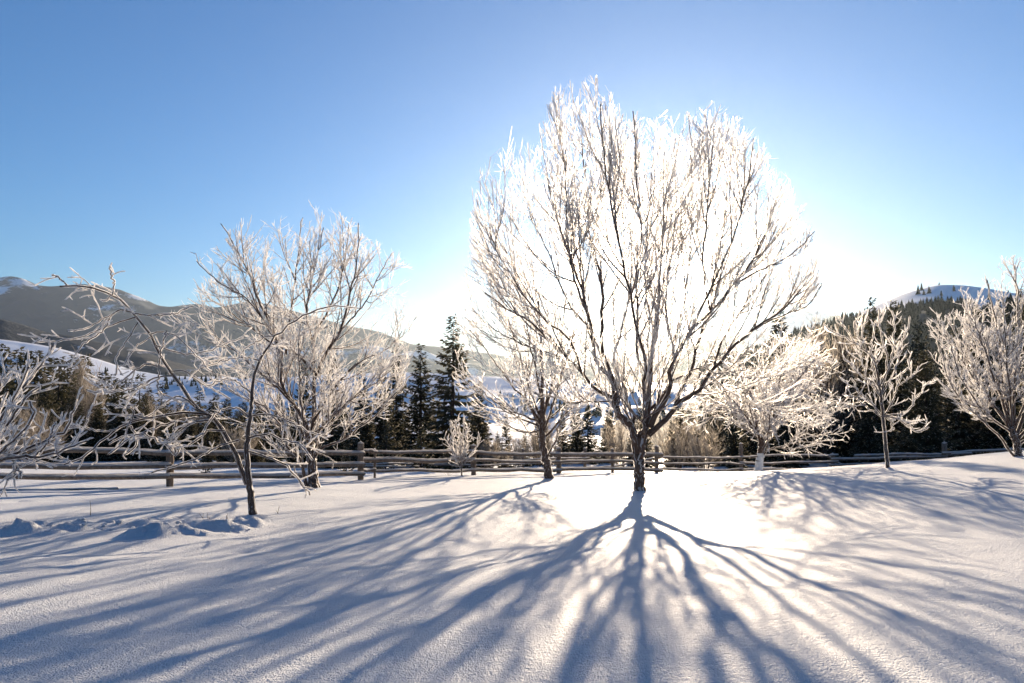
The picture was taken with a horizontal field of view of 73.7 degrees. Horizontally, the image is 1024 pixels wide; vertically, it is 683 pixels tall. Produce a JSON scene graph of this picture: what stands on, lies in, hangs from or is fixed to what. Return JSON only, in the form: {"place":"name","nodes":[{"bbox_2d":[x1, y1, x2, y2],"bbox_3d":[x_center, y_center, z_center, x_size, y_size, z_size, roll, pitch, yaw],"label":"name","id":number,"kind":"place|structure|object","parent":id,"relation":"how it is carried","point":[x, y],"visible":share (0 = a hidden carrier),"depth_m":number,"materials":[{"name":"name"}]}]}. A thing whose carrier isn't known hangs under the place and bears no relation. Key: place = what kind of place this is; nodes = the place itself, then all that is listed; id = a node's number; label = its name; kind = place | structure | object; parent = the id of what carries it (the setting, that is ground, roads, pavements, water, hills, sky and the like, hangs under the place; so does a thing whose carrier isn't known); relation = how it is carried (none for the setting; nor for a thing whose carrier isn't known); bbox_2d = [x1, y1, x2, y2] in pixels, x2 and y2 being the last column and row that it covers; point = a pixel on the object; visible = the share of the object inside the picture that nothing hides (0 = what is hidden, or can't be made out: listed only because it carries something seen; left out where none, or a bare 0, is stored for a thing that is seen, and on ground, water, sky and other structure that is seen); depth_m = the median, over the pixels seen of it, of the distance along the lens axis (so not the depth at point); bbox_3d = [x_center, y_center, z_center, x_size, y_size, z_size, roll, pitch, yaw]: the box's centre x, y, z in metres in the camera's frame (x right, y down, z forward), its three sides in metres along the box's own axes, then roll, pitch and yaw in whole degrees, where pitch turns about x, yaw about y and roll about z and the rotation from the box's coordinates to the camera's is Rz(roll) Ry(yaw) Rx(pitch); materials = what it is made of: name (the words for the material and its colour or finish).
{"place":"outdoors","nodes":[
{"label":"outdoors","id":0,"kind":"place"},
{"bbox_2d":[0,319,237,377],"bbox_3d":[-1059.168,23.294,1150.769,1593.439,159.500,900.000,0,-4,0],"label":"wooded ridge","id":1,"kind":"structure","parent":0,"point":[9,330],"depth_m":1096.19,"materials":[{"name":"snow"}]},
{"bbox_2d":[0,276,679,380],"bbox_3d":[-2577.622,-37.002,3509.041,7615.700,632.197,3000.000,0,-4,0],"label":"mountain","id":2,"kind":"structure","parent":0,"point":[27,303],"depth_m":3155.12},
{"bbox_2d":[0,339,699,456],"bbox_3d":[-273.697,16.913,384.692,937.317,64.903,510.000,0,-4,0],"label":"snow slope","id":3,"kind":"structure","parent":0,"point":[174,389],"depth_m":364.67,"materials":[{"name":"snow"}]},
{"bbox_2d":[0,351,694,419],"bbox_3d":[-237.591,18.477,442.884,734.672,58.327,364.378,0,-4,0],"label":"slope wood","id":4,"kind":"object","parent":3,"relation":"on","point":[597,411],"visible":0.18,"depth_m":346.84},
{"bbox_2d":[0,450,1023,682],"bbox_3d":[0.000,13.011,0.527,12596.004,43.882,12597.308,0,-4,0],"label":"ground","id":5,"kind":"structure","parent":0,"point":[912,571],"depth_m":6.05,"materials":[{"name":"snow"}]},
{"bbox_2d":[0,343,19,408],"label":"spruce tree","id":6,"kind":"object","parent":5,"relation":"on","point":[4,355],"visible":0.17,"depth_m":72.05,"materials":[{"name":"green plant"}]},
{"bbox_2d":[9,352,40,406],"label":"spruce tree","id":7,"kind":"object","parent":5,"relation":"on","point":[23,370],"visible":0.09,"depth_m":69.94,"materials":[{"name":"green plant"}]},
{"bbox_2d":[15,350,49,405],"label":"spruce tree","id":8,"kind":"object","parent":5,"relation":"on","point":[39,355],"visible":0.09,"depth_m":71.98,"materials":[{"name":"green plant"}]},
{"bbox_2d":[2,394,76,461],"bbox_3d":[-26.418,4.952,37.984,4.152,4.132,4.047,0,-4,0],"label":"frosted bush","id":9,"kind":"object","parent":5,"relation":"on","point":[32,432],"visible":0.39,"depth_m":37.55,"materials":[{"name":"brown plant"}]},
{"bbox_2d":[27,380,60,453],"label":"spruce tree","id":10,"kind":"object","parent":5,"relation":"on","point":[44,401],"visible":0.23,"depth_m":49.72,"materials":[{"name":"green plant"}]},
{"bbox_2d":[0,338,93,496],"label":"frosted tree","id":11,"kind":"object","parent":5,"relation":"on","point":[7,417],"visible":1,"depth_m":9.81,"materials":[{"name":"white plant"}]},
{"bbox_2d":[37,404,60,462],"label":"spruce tree","id":12,"kind":"object","parent":5,"relation":"on","point":[53,457],"visible":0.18,"depth_m":42.06,"materials":[{"name":"green plant"}]},
{"bbox_2d":[42,356,73,435],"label":"spruce tree","id":13,"kind":"object","parent":5,"relation":"on","point":[63,395],"visible":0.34,"depth_m":57.81,"materials":[{"name":"green plant"}]},
{"bbox_2d":[52,360,79,410],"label":"spruce tree","id":14,"kind":"object","parent":5,"relation":"on","point":[74,378],"visible":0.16,"depth_m":61.86,"materials":[{"name":"green plant"}]},
{"bbox_2d":[60,384,83,453],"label":"spruce tree","id":15,"kind":"object","parent":5,"relation":"on","point":[72,399],"visible":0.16,"depth_m":49.71,"materials":[{"name":"green plant"}]},
{"bbox_2d":[42,346,107,409],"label":"spruce tree","id":16,"kind":"object","parent":5,"relation":"on","point":[81,367],"visible":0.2,"depth_m":63.81,"materials":[{"name":"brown plant"}]},
{"bbox_2d":[60,399,90,461],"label":"spruce tree","id":17,"kind":"object","parent":5,"relation":"on","point":[73,456],"visible":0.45,"depth_m":43.98,"materials":[{"name":"green plant"}]},
{"bbox_2d":[63,375,108,440],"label":"spruce tree","id":18,"kind":"object","parent":5,"relation":"on","point":[90,400],"visible":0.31,"depth_m":49.45,"materials":[{"name":"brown plant"}]},
{"bbox_2d":[78,399,113,461],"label":"spruce tree","id":19,"kind":"object","parent":5,"relation":"on","point":[97,423],"visible":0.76,"depth_m":44.40,"materials":[{"name":"green plant"}]},
{"bbox_2d":[95,371,114,420],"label":"spruce tree","id":20,"kind":"object","parent":5,"relation":"on","point":[107,395],"visible":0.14,"depth_m":59.79,"materials":[{"name":"green plant"}]},
{"bbox_2d":[103,384,124,454],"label":"spruce tree","id":21,"kind":"object","parent":5,"relation":"on","point":[114,411],"visible":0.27,"depth_m":49.62,"materials":[{"name":"green plant"}]},
{"bbox_2d":[103,401,131,460],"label":"spruce tree","id":22,"kind":"object","parent":5,"relation":"on","point":[118,423],"visible":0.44,"depth_m":45.39,"materials":[{"name":"green plant"}]},
{"bbox_2d":[117,403,149,460],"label":"spruce tree","id":23,"kind":"object","parent":5,"relation":"on","point":[129,456],"visible":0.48,"depth_m":45.20,"materials":[{"name":"green plant"}]},
{"bbox_2d":[24,518,250,532],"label":"snow clods","id":24,"kind":"object","parent":5,"relation":"on","point":[111,521],"visible":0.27,"depth_m":9.91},
{"bbox_2d":[123,400,151,460],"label":"spruce tree","id":25,"kind":"object","parent":5,"relation":"on","point":[143,458],"visible":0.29,"depth_m":45.59,"materials":[{"name":"green plant"}]},
{"bbox_2d":[140,388,171,442],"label":"spruce tree","id":26,"kind":"object","parent":5,"relation":"on","point":[150,405],"visible":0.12,"depth_m":49.60,"materials":[{"name":"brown plant"}]},
{"bbox_2d":[146,400,181,461],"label":"spruce tree","id":27,"kind":"object","parent":5,"relation":"on","point":[160,458],"visible":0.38,"depth_m":43.12,"materials":[{"name":"green plant"}]},
{"bbox_2d":[0,441,365,490],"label":"rail fence","id":28,"kind":"object","parent":5,"relation":"on","point":[170,475],"visible":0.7,"depth_m":18.93,"materials":[{"name":"brown wood"}]},
{"bbox_2d":[17,263,359,514],"bbox_3d":[-5.098,0.836,10.678,5.252,4.240,1.643,0,-4,-5],"label":"young tree","id":29,"kind":"object","parent":5,"relation":"on","point":[246,477],"visible":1,"depth_m":10.79,"materials":[{"name":"white plant"}]},
{"bbox_2d":[180,414,199,461],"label":"spruce tree","id":30,"kind":"object","parent":5,"relation":"on","point":[190,431],"visible":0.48,"depth_m":45.59,"materials":[{"name":"green plant"}]},
{"bbox_2d":[193,401,208,448],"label":"spruce tree","id":31,"kind":"object","parent":5,"relation":"on","point":[199,431],"visible":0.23,"depth_m":53.16,"materials":[{"name":"green plant"}]},
{"bbox_2d":[194,416,219,461],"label":"spruce tree","id":32,"kind":"object","parent":5,"relation":"on","point":[208,434],"visible":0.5,"depth_m":43.65,"materials":[{"name":"green plant"}]},
{"bbox_2d":[201,401,224,458],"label":"spruce tree","id":33,"kind":"object","parent":5,"relation":"on","point":[216,438],"visible":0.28,"depth_m":48.52,"materials":[{"name":"green plant"}]},
{"bbox_2d":[216,416,236,461],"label":"spruce tree","id":34,"kind":"object","parent":5,"relation":"on","point":[222,459],"visible":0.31,"depth_m":43.51,"materials":[{"name":"green plant"}]},
{"bbox_2d":[219,424,260,462],"bbox_3d":[-15.810,6.004,39.763,2.353,2.795,2.438,0,-4,0],"label":"frosted bush","id":35,"kind":"object","parent":5,"relation":"on","point":[241,441],"visible":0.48,"depth_m":39.45,"materials":[{"name":"brown plant"}]},
{"bbox_2d":[249,416,264,462],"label":"spruce tree","id":36,"kind":"object","parent":5,"relation":"on","point":[255,458],"visible":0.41,"depth_m":41.57,"materials":[{"name":"green plant"}]},
{"bbox_2d":[265,413,283,462],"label":"spruce tree","id":37,"kind":"object","parent":5,"relation":"on","point":[275,430],"visible":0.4,"depth_m":40.61,"materials":[{"name":"green plant"}]},
{"bbox_2d":[167,200,416,487],"bbox_3d":[-5.176,0.266,16.782,5.860,7.342,4.495,0,-4,0],"label":"frosted tree","id":38,"kind":"object","parent":5,"relation":"on","point":[273,383],"visible":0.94,"depth_m":16.49,"materials":[{"name":"white plant"}]},
{"bbox_2d":[281,363,320,462],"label":"spruce tree","id":39,"kind":"object","parent":5,"relation":"on","point":[306,397],"visible":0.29,"depth_m":39.65,"materials":[{"name":"green plant"}]},
{"bbox_2d":[314,350,356,468],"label":"spruce tree","id":40,"kind":"object","parent":5,"relation":"on","point":[331,439],"visible":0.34,"depth_m":35.65,"materials":[{"name":"green plant"}]},
{"bbox_2d":[346,363,378,461],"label":"spruce tree","id":41,"kind":"object","parent":5,"relation":"on","point":[359,407],"visible":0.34,"depth_m":39.61,"materials":[{"name":"green plant"}]},
{"bbox_2d":[352,400,381,467],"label":"spruce tree","id":42,"kind":"object","parent":5,"relation":"on","point":[367,442],"visible":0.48,"depth_m":37.63,"materials":[{"name":"green plant"}]},
{"bbox_2d":[376,418,392,464],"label":"spruce tree","id":43,"kind":"object","parent":5,"relation":"on","point":[380,432],"visible":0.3,"depth_m":41.21,"materials":[{"name":"green plant"}]},
{"bbox_2d":[370,362,401,464],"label":"spruce tree","id":44,"kind":"object","parent":5,"relation":"on","point":[378,427],"visible":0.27,"depth_m":41.60,"materials":[{"name":"green plant"}]},
{"bbox_2d":[372,421,400,468],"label":"young spruce","id":45,"kind":"object","parent":5,"relation":"on","point":[384,445],"visible":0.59,"depth_m":29.79,"materials":[{"name":"green plant"}]},
{"bbox_2d":[383,344,411,456],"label":"spruce tree","id":46,"kind":"object","parent":5,"relation":"on","point":[398,414],"visible":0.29,"depth_m":45.64,"materials":[{"name":"green plant"}]},
{"bbox_2d":[391,343,438,466],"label":"spruce tree","id":47,"kind":"object","parent":5,"relation":"on","point":[420,390],"visible":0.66,"depth_m":39.61,"materials":[{"name":"green plant"}]},
{"bbox_2d":[409,420,433,468],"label":"young spruce","id":48,"kind":"object","parent":5,"relation":"on","point":[427,466],"visible":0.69,"depth_m":28.75,"materials":[{"name":"green plant"}]},
{"bbox_2d":[410,314,491,468],"bbox_3d":[-3.107,3.426,38.055,4.802,9.986,4.815,3,-4,-37],"label":"spruce tree","id":49,"kind":"object","parent":5,"relation":"on","point":[448,392],"visible":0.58,"depth_m":37.64,"materials":[{"name":"green plant"}]},
{"bbox_2d":[439,412,482,475],"bbox_3d":[-1.780,3.497,22.799,1.239,2.293,1.239,-2,-4,35],"label":"frosted shrub","id":50,"kind":"object","parent":5,"relation":"on","point":[456,453],"visible":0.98,"depth_m":22.79,"materials":[{"name":"white plant"}]},
{"bbox_2d":[459,382,499,468],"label":"spruce tree","id":51,"kind":"object","parent":5,"relation":"on","point":[478,421],"visible":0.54,"depth_m":33.64,"materials":[{"name":"green plant"}]},
{"bbox_2d":[478,434,500,467],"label":"frosted bush","id":52,"kind":"object","parent":5,"relation":"on","point":[494,446],"visible":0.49,"depth_m":32.49,"materials":[{"name":"beige plant"}]},
{"bbox_2d":[347,447,653,467],"bbox_3d":[-0.410,5.444,30.645,13.911,1.314,2.430,1,-4,-13],"label":"rail fence","id":53,"kind":"object","parent":5,"relation":"on","point":[445,464],"visible":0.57,"depth_m":30.08,"materials":[{"name":"brown wood"}]},
{"bbox_2d":[497,413,513,467],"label":"spruce tree","id":54,"kind":"object","parent":5,"relation":"on","point":[505,435],"visible":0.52,"depth_m":36.63,"materials":[{"name":"green plant"}]},
{"bbox_2d":[494,435,529,467],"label":"frosted bush","id":55,"kind":"object","parent":5,"relation":"on","point":[517,447],"visible":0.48,"depth_m":34.85,"materials":[{"name":"beige plant"}]},
{"bbox_2d":[364,443,663,477],"bbox_3d":[0.401,4.391,24.400,11.678,1.607,0.761,2,-4,-23],"label":"rail fence","id":56,"kind":"object","parent":5,"relation":"on","point":[558,454],"visible":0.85,"depth_m":24.10,"materials":[{"name":"brown wood"}]},
{"bbox_2d":[515,413,564,466],"bbox_3d":[1.412,5.149,35.788,2.868,3.417,2.533,0,-4,0],"label":"frosted bush","id":57,"kind":"object","parent":5,"relation":"on","point":[533,443],"visible":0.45,"depth_m":35.46,"materials":[{"name":"beige plant"}]},
{"bbox_2d":[451,253,633,478],"bbox_3d":[0.803,0.733,21.596,4.929,7.718,5.541,-2,-4,23],"label":"frosted tree","id":58,"kind":"object","parent":5,"relation":"on","point":[540,419],"visible":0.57,"depth_m":20.97,"materials":[{"name":"white plant"}]},
{"bbox_2d":[553,414,571,464],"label":"spruce tree","id":59,"kind":"object","parent":5,"relation":"on","point":[563,446],"visible":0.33,"depth_m":42.51,"materials":[{"name":"green plant"}]},
{"bbox_2d":[567,404,587,459],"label":"spruce tree","id":60,"kind":"object","parent":5,"relation":"on","point":[576,448],"visible":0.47,"depth_m":43.59,"materials":[{"name":"green plant"}]},
{"bbox_2d":[578,406,602,464],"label":"spruce tree","id":61,"kind":"object","parent":5,"relation":"on","point":[591,447],"visible":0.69,"depth_m":43.85,"materials":[{"name":"green plant"}]},
{"bbox_2d":[598,404,616,463],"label":"spruce tree","id":62,"kind":"object","parent":5,"relation":"on","point":[608,421],"visible":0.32,"depth_m":45.67,"materials":[{"name":"green plant"}]},
{"bbox_2d":[599,417,641,466],"bbox_3d":[6.669,5.722,39.875,3.224,3.678,3.371,0,-4,0],"label":"frosted bush","id":63,"kind":"object","parent":5,"relation":"on","point":[622,442],"visible":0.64,"depth_m":39.68,"materials":[{"name":"beige plant"}]},
{"bbox_2d":[628,419,660,467],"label":"spruce tree","id":64,"kind":"object","parent":5,"relation":"on","point":[647,450],"visible":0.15,"depth_m":38.71,"materials":[{"name":"green plant"}]},
{"bbox_2d":[460,75,830,490],"bbox_3d":[3.362,-1.492,16.575,9.324,10.618,6.614,0,-4,0],"label":"frosted tree","id":65,"kind":"object","parent":5,"relation":"on","point":[648,262],"visible":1,"depth_m":15.80,"materials":[{"name":"white plant"}]},
{"bbox_2d":[647,406,703,470],"bbox_3d":[8.460,5.160,35.768,3.344,3.766,2.879,0,-4,0],"label":"frosted bush","id":66,"kind":"object","parent":5,"relation":"on","point":[678,449],"visible":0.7,"depth_m":35.43,"materials":[{"name":"beige plant"}]},
{"bbox_2d":[680,406,705,466],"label":"spruce tree","id":67,"kind":"object","parent":5,"relation":"on","point":[688,411],"visible":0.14,"depth_m":43.30,"materials":[{"name":"green plant"}]},
{"bbox_2d":[679,424,725,470],"bbox_3d":[9.476,5.235,33.794,2.169,2.852,2.799,1,-4,-21],"label":"frosted bush","id":68,"kind":"object","parent":5,"relation":"on","point":[708,450],"visible":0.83,"depth_m":33.51,"materials":[{"name":"beige plant"}]},
{"bbox_2d":[701,384,732,461],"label":"spruce tree","id":69,"kind":"object","parent":5,"relation":"on","point":[716,421],"visible":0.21,"depth_m":46.66,"materials":[{"name":"green plant"}]},
{"bbox_2d":[710,421,732,466],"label":"spruce tree","id":70,"kind":"object","parent":5,"relation":"on","point":[721,437],"visible":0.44,"depth_m":43.12,"materials":[{"name":"green plant"}]},
{"bbox_2d":[720,410,754,470],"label":"spruce tree","id":71,"kind":"object","parent":5,"relation":"on","point":[734,450],"visible":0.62,"depth_m":39.52,"materials":[{"name":"green plant"}]},
{"bbox_2d":[659,442,838,470],"bbox_3d":[9.696,4.875,28.081,8.696,1.443,0.652,1,-4,-17],"label":"rail fence","id":72,"kind":"object","parent":5,"relation":"on","point":[741,463],"visible":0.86,"depth_m":28.07,"materials":[{"name":"brown wood"}]},
{"bbox_2d":[736,361,774,464],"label":"spruce tree","id":73,"kind":"object","parent":5,"relation":"on","point":[748,450],"visible":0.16,"depth_m":45.62,"materials":[{"name":"green plant"}]},
{"bbox_2d":[745,411,768,464],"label":"spruce tree","id":74,"kind":"object","parent":5,"relation":"on","point":[755,448],"visible":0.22,"depth_m":44.74,"materials":[{"name":"green plant"}]},
{"bbox_2d":[671,324,865,470],"bbox_3d":[8.689,1.965,23.712,6.394,5.667,5.479,-1,-4,21],"label":"fruit tree","id":75,"kind":"object","parent":5,"relation":"on","point":[733,402],"visible":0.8,"depth_m":23.54,"materials":[{"name":"white plant"}]},
{"bbox_2d":[751,302,814,466],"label":"spruce tree","id":76,"kind":"object","parent":5,"relation":"on","point":[772,451],"visible":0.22,"depth_m":43.61,"materials":[{"name":"green plant"}]},
{"bbox_2d":[773,405,806,467],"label":"spruce tree","id":77,"kind":"object","parent":5,"relation":"on","point":[787,436],"visible":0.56,"depth_m":41.62,"materials":[{"name":"green plant"}]},
{"bbox_2d":[765,336,834,457],"bbox_3d":[18.995,3.829,46.708,5.638,9.329,4.928,2,-4,-23],"label":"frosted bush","id":78,"kind":"object","parent":5,"relation":"on","point":[805,417],"visible":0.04,"depth_m":46.09,"materials":[{"name":"white plant"}]},
{"bbox_2d":[776,312,868,460],"bbox_3d":[20.831,3.148,46.018,6.657,10.389,6.301,2,-4,-34],"label":"spruce tree","id":79,"kind":"object","parent":5,"relation":"on","point":[842,347],"visible":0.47,"depth_m":45.30,"materials":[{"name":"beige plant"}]},
{"bbox_2d":[807,389,843,462],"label":"spruce tree","id":80,"kind":"object","parent":5,"relation":"on","point":[816,458],"visible":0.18,"depth_m":45.70,"materials":[{"name":"green plant"}]},
{"bbox_2d":[831,349,864,463],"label":"spruce tree","id":81,"kind":"object","parent":5,"relation":"on","point":[844,445],"visible":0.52,"depth_m":45.39,"materials":[{"name":"green plant"}]},
{"bbox_2d":[823,330,882,447],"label":"spruce tree","id":82,"kind":"object","parent":5,"relation":"on","point":[851,372],"visible":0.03,"depth_m":47.50,"materials":[{"name":"white plant"}]},
{"bbox_2d":[849,396,891,462],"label":"spruce tree","id":83,"kind":"object","parent":5,"relation":"on","point":[875,447],"visible":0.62,"depth_m":42.25,"materials":[{"name":"green plant"}]},
{"bbox_2d":[848,297,902,462],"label":"spruce tree","id":84,"kind":"object","parent":5,"relation":"on","point":[880,367],"visible":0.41,"depth_m":43.82,"materials":[{"name":"green plant"}]},
{"bbox_2d":[824,302,936,467],"bbox_3d":[9.689,1.253,17.921,3.108,4.577,1.448,2,-4,-23],"label":"frosted sapling","id":85,"kind":"object","parent":5,"relation":"on","point":[883,415],"visible":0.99,"depth_m":17.91,"materials":[{"name":"white plant"}]},
{"bbox_2d":[880,300,918,450],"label":"spruce tree","id":86,"kind":"object","parent":5,"relation":"on","point":[899,397],"visible":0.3,"depth_m":45.77,"materials":[{"name":"green plant"}]},
{"bbox_2d":[824,441,1023,465],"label":"rail fence","id":87,"kind":"object","parent":5,"relation":"on","point":[944,453],"visible":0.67,"depth_m":27.97,"materials":[{"name":"brown wood"}]},
{"bbox_2d":[894,322,954,460],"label":"spruce tree","id":88,"kind":"object","parent":5,"relation":"on","point":[920,346],"visible":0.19,"depth_m":41.95,"materials":[{"name":"green plant"}]},
{"bbox_2d":[888,350,967,461],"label":"spruce tree","id":89,"kind":"object","parent":5,"relation":"on","point":[922,442],"visible":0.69,"depth_m":30.69,"materials":[{"name":"green plant"}]},
{"bbox_2d":[935,330,985,456],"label":"spruce tree","id":90,"kind":"object","parent":5,"relation":"on","point":[966,436],"visible":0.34,"depth_m":44.44,"materials":[{"name":"green plant"}]},
{"bbox_2d":[924,255,1023,456],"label":"frosted tree","id":91,"kind":"object","parent":5,"relation":"on","point":[1010,419],"visible":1,"depth_m":18.70,"materials":[{"name":"white plant"}]},
{"bbox_2d":[960,307,1001,433],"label":"spruce tree","id":92,"kind":"object","parent":5,"relation":"on","point":[982,362],"visible":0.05,"depth_m":47.86,"materials":[{"name":"green plant"}]},
{"bbox_2d":[965,384,997,448],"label":"spruce tree","id":93,"kind":"object","parent":5,"relation":"on","point":[975,426],"visible":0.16,"depth_m":44.99,"materials":[{"name":"green plant"}]},
{"bbox_2d":[975,392,1006,454],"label":"spruce tree","id":94,"kind":"object","parent":5,"relation":"on","point":[988,437],"visible":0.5,"depth_m":43.03,"materials":[{"name":"green plant"}]},
{"bbox_2d":[979,299,1023,451],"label":"spruce tree","id":95,"kind":"object","parent":5,"relation":"on","point":[1003,432],"visible":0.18,"depth_m":45.48,"materials":[{"name":"green plant"}]},
{"bbox_2d":[999,289,1023,429],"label":"spruce tree","id":96,"kind":"object","parent":5,"relation":"on","point":[1022,318],"visible":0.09,"depth_m":48.29,"materials":[{"name":"green plant"}]},
{"bbox_2d":[0,0,1023,361],"label":"sky","id":97,"kind":"structure","parent":0,"point":[131,130],"materials":[{"name":"blue"}]},
{"bbox_2d":[570,311,840,370],"bbox_3d":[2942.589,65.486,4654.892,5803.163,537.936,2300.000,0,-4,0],"label":"mountain","id":98,"kind":"structure","parent":0,"point":[797,322],"depth_m":4501.49,"materials":[{"name":"snow"}]},
{"bbox_2d":[601,285,1023,456],"bbox_3d":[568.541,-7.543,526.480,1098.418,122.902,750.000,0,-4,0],"label":"forest hill","id":99,"kind":"structure","parent":0,"point":[946,290],"depth_m":557.07,"materials":[{"name":"snow"}]},
{"bbox_2d":[697,283,1008,450],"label":"hillside forest","id":100,"kind":"object","parent":99,"relation":"on","point":[938,305],"visible":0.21,"depth_m":429.68,"materials":[{"name":"plant"}]},
{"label":"near forest hill","id":101,"kind":"structure","parent":0,"visible":0},
{"bbox_2d":[906,289,1023,446],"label":"hillside forest","id":102,"kind":"object","parent":101,"relation":"on","point":[1009,308],"visible":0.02,"depth_m":212.00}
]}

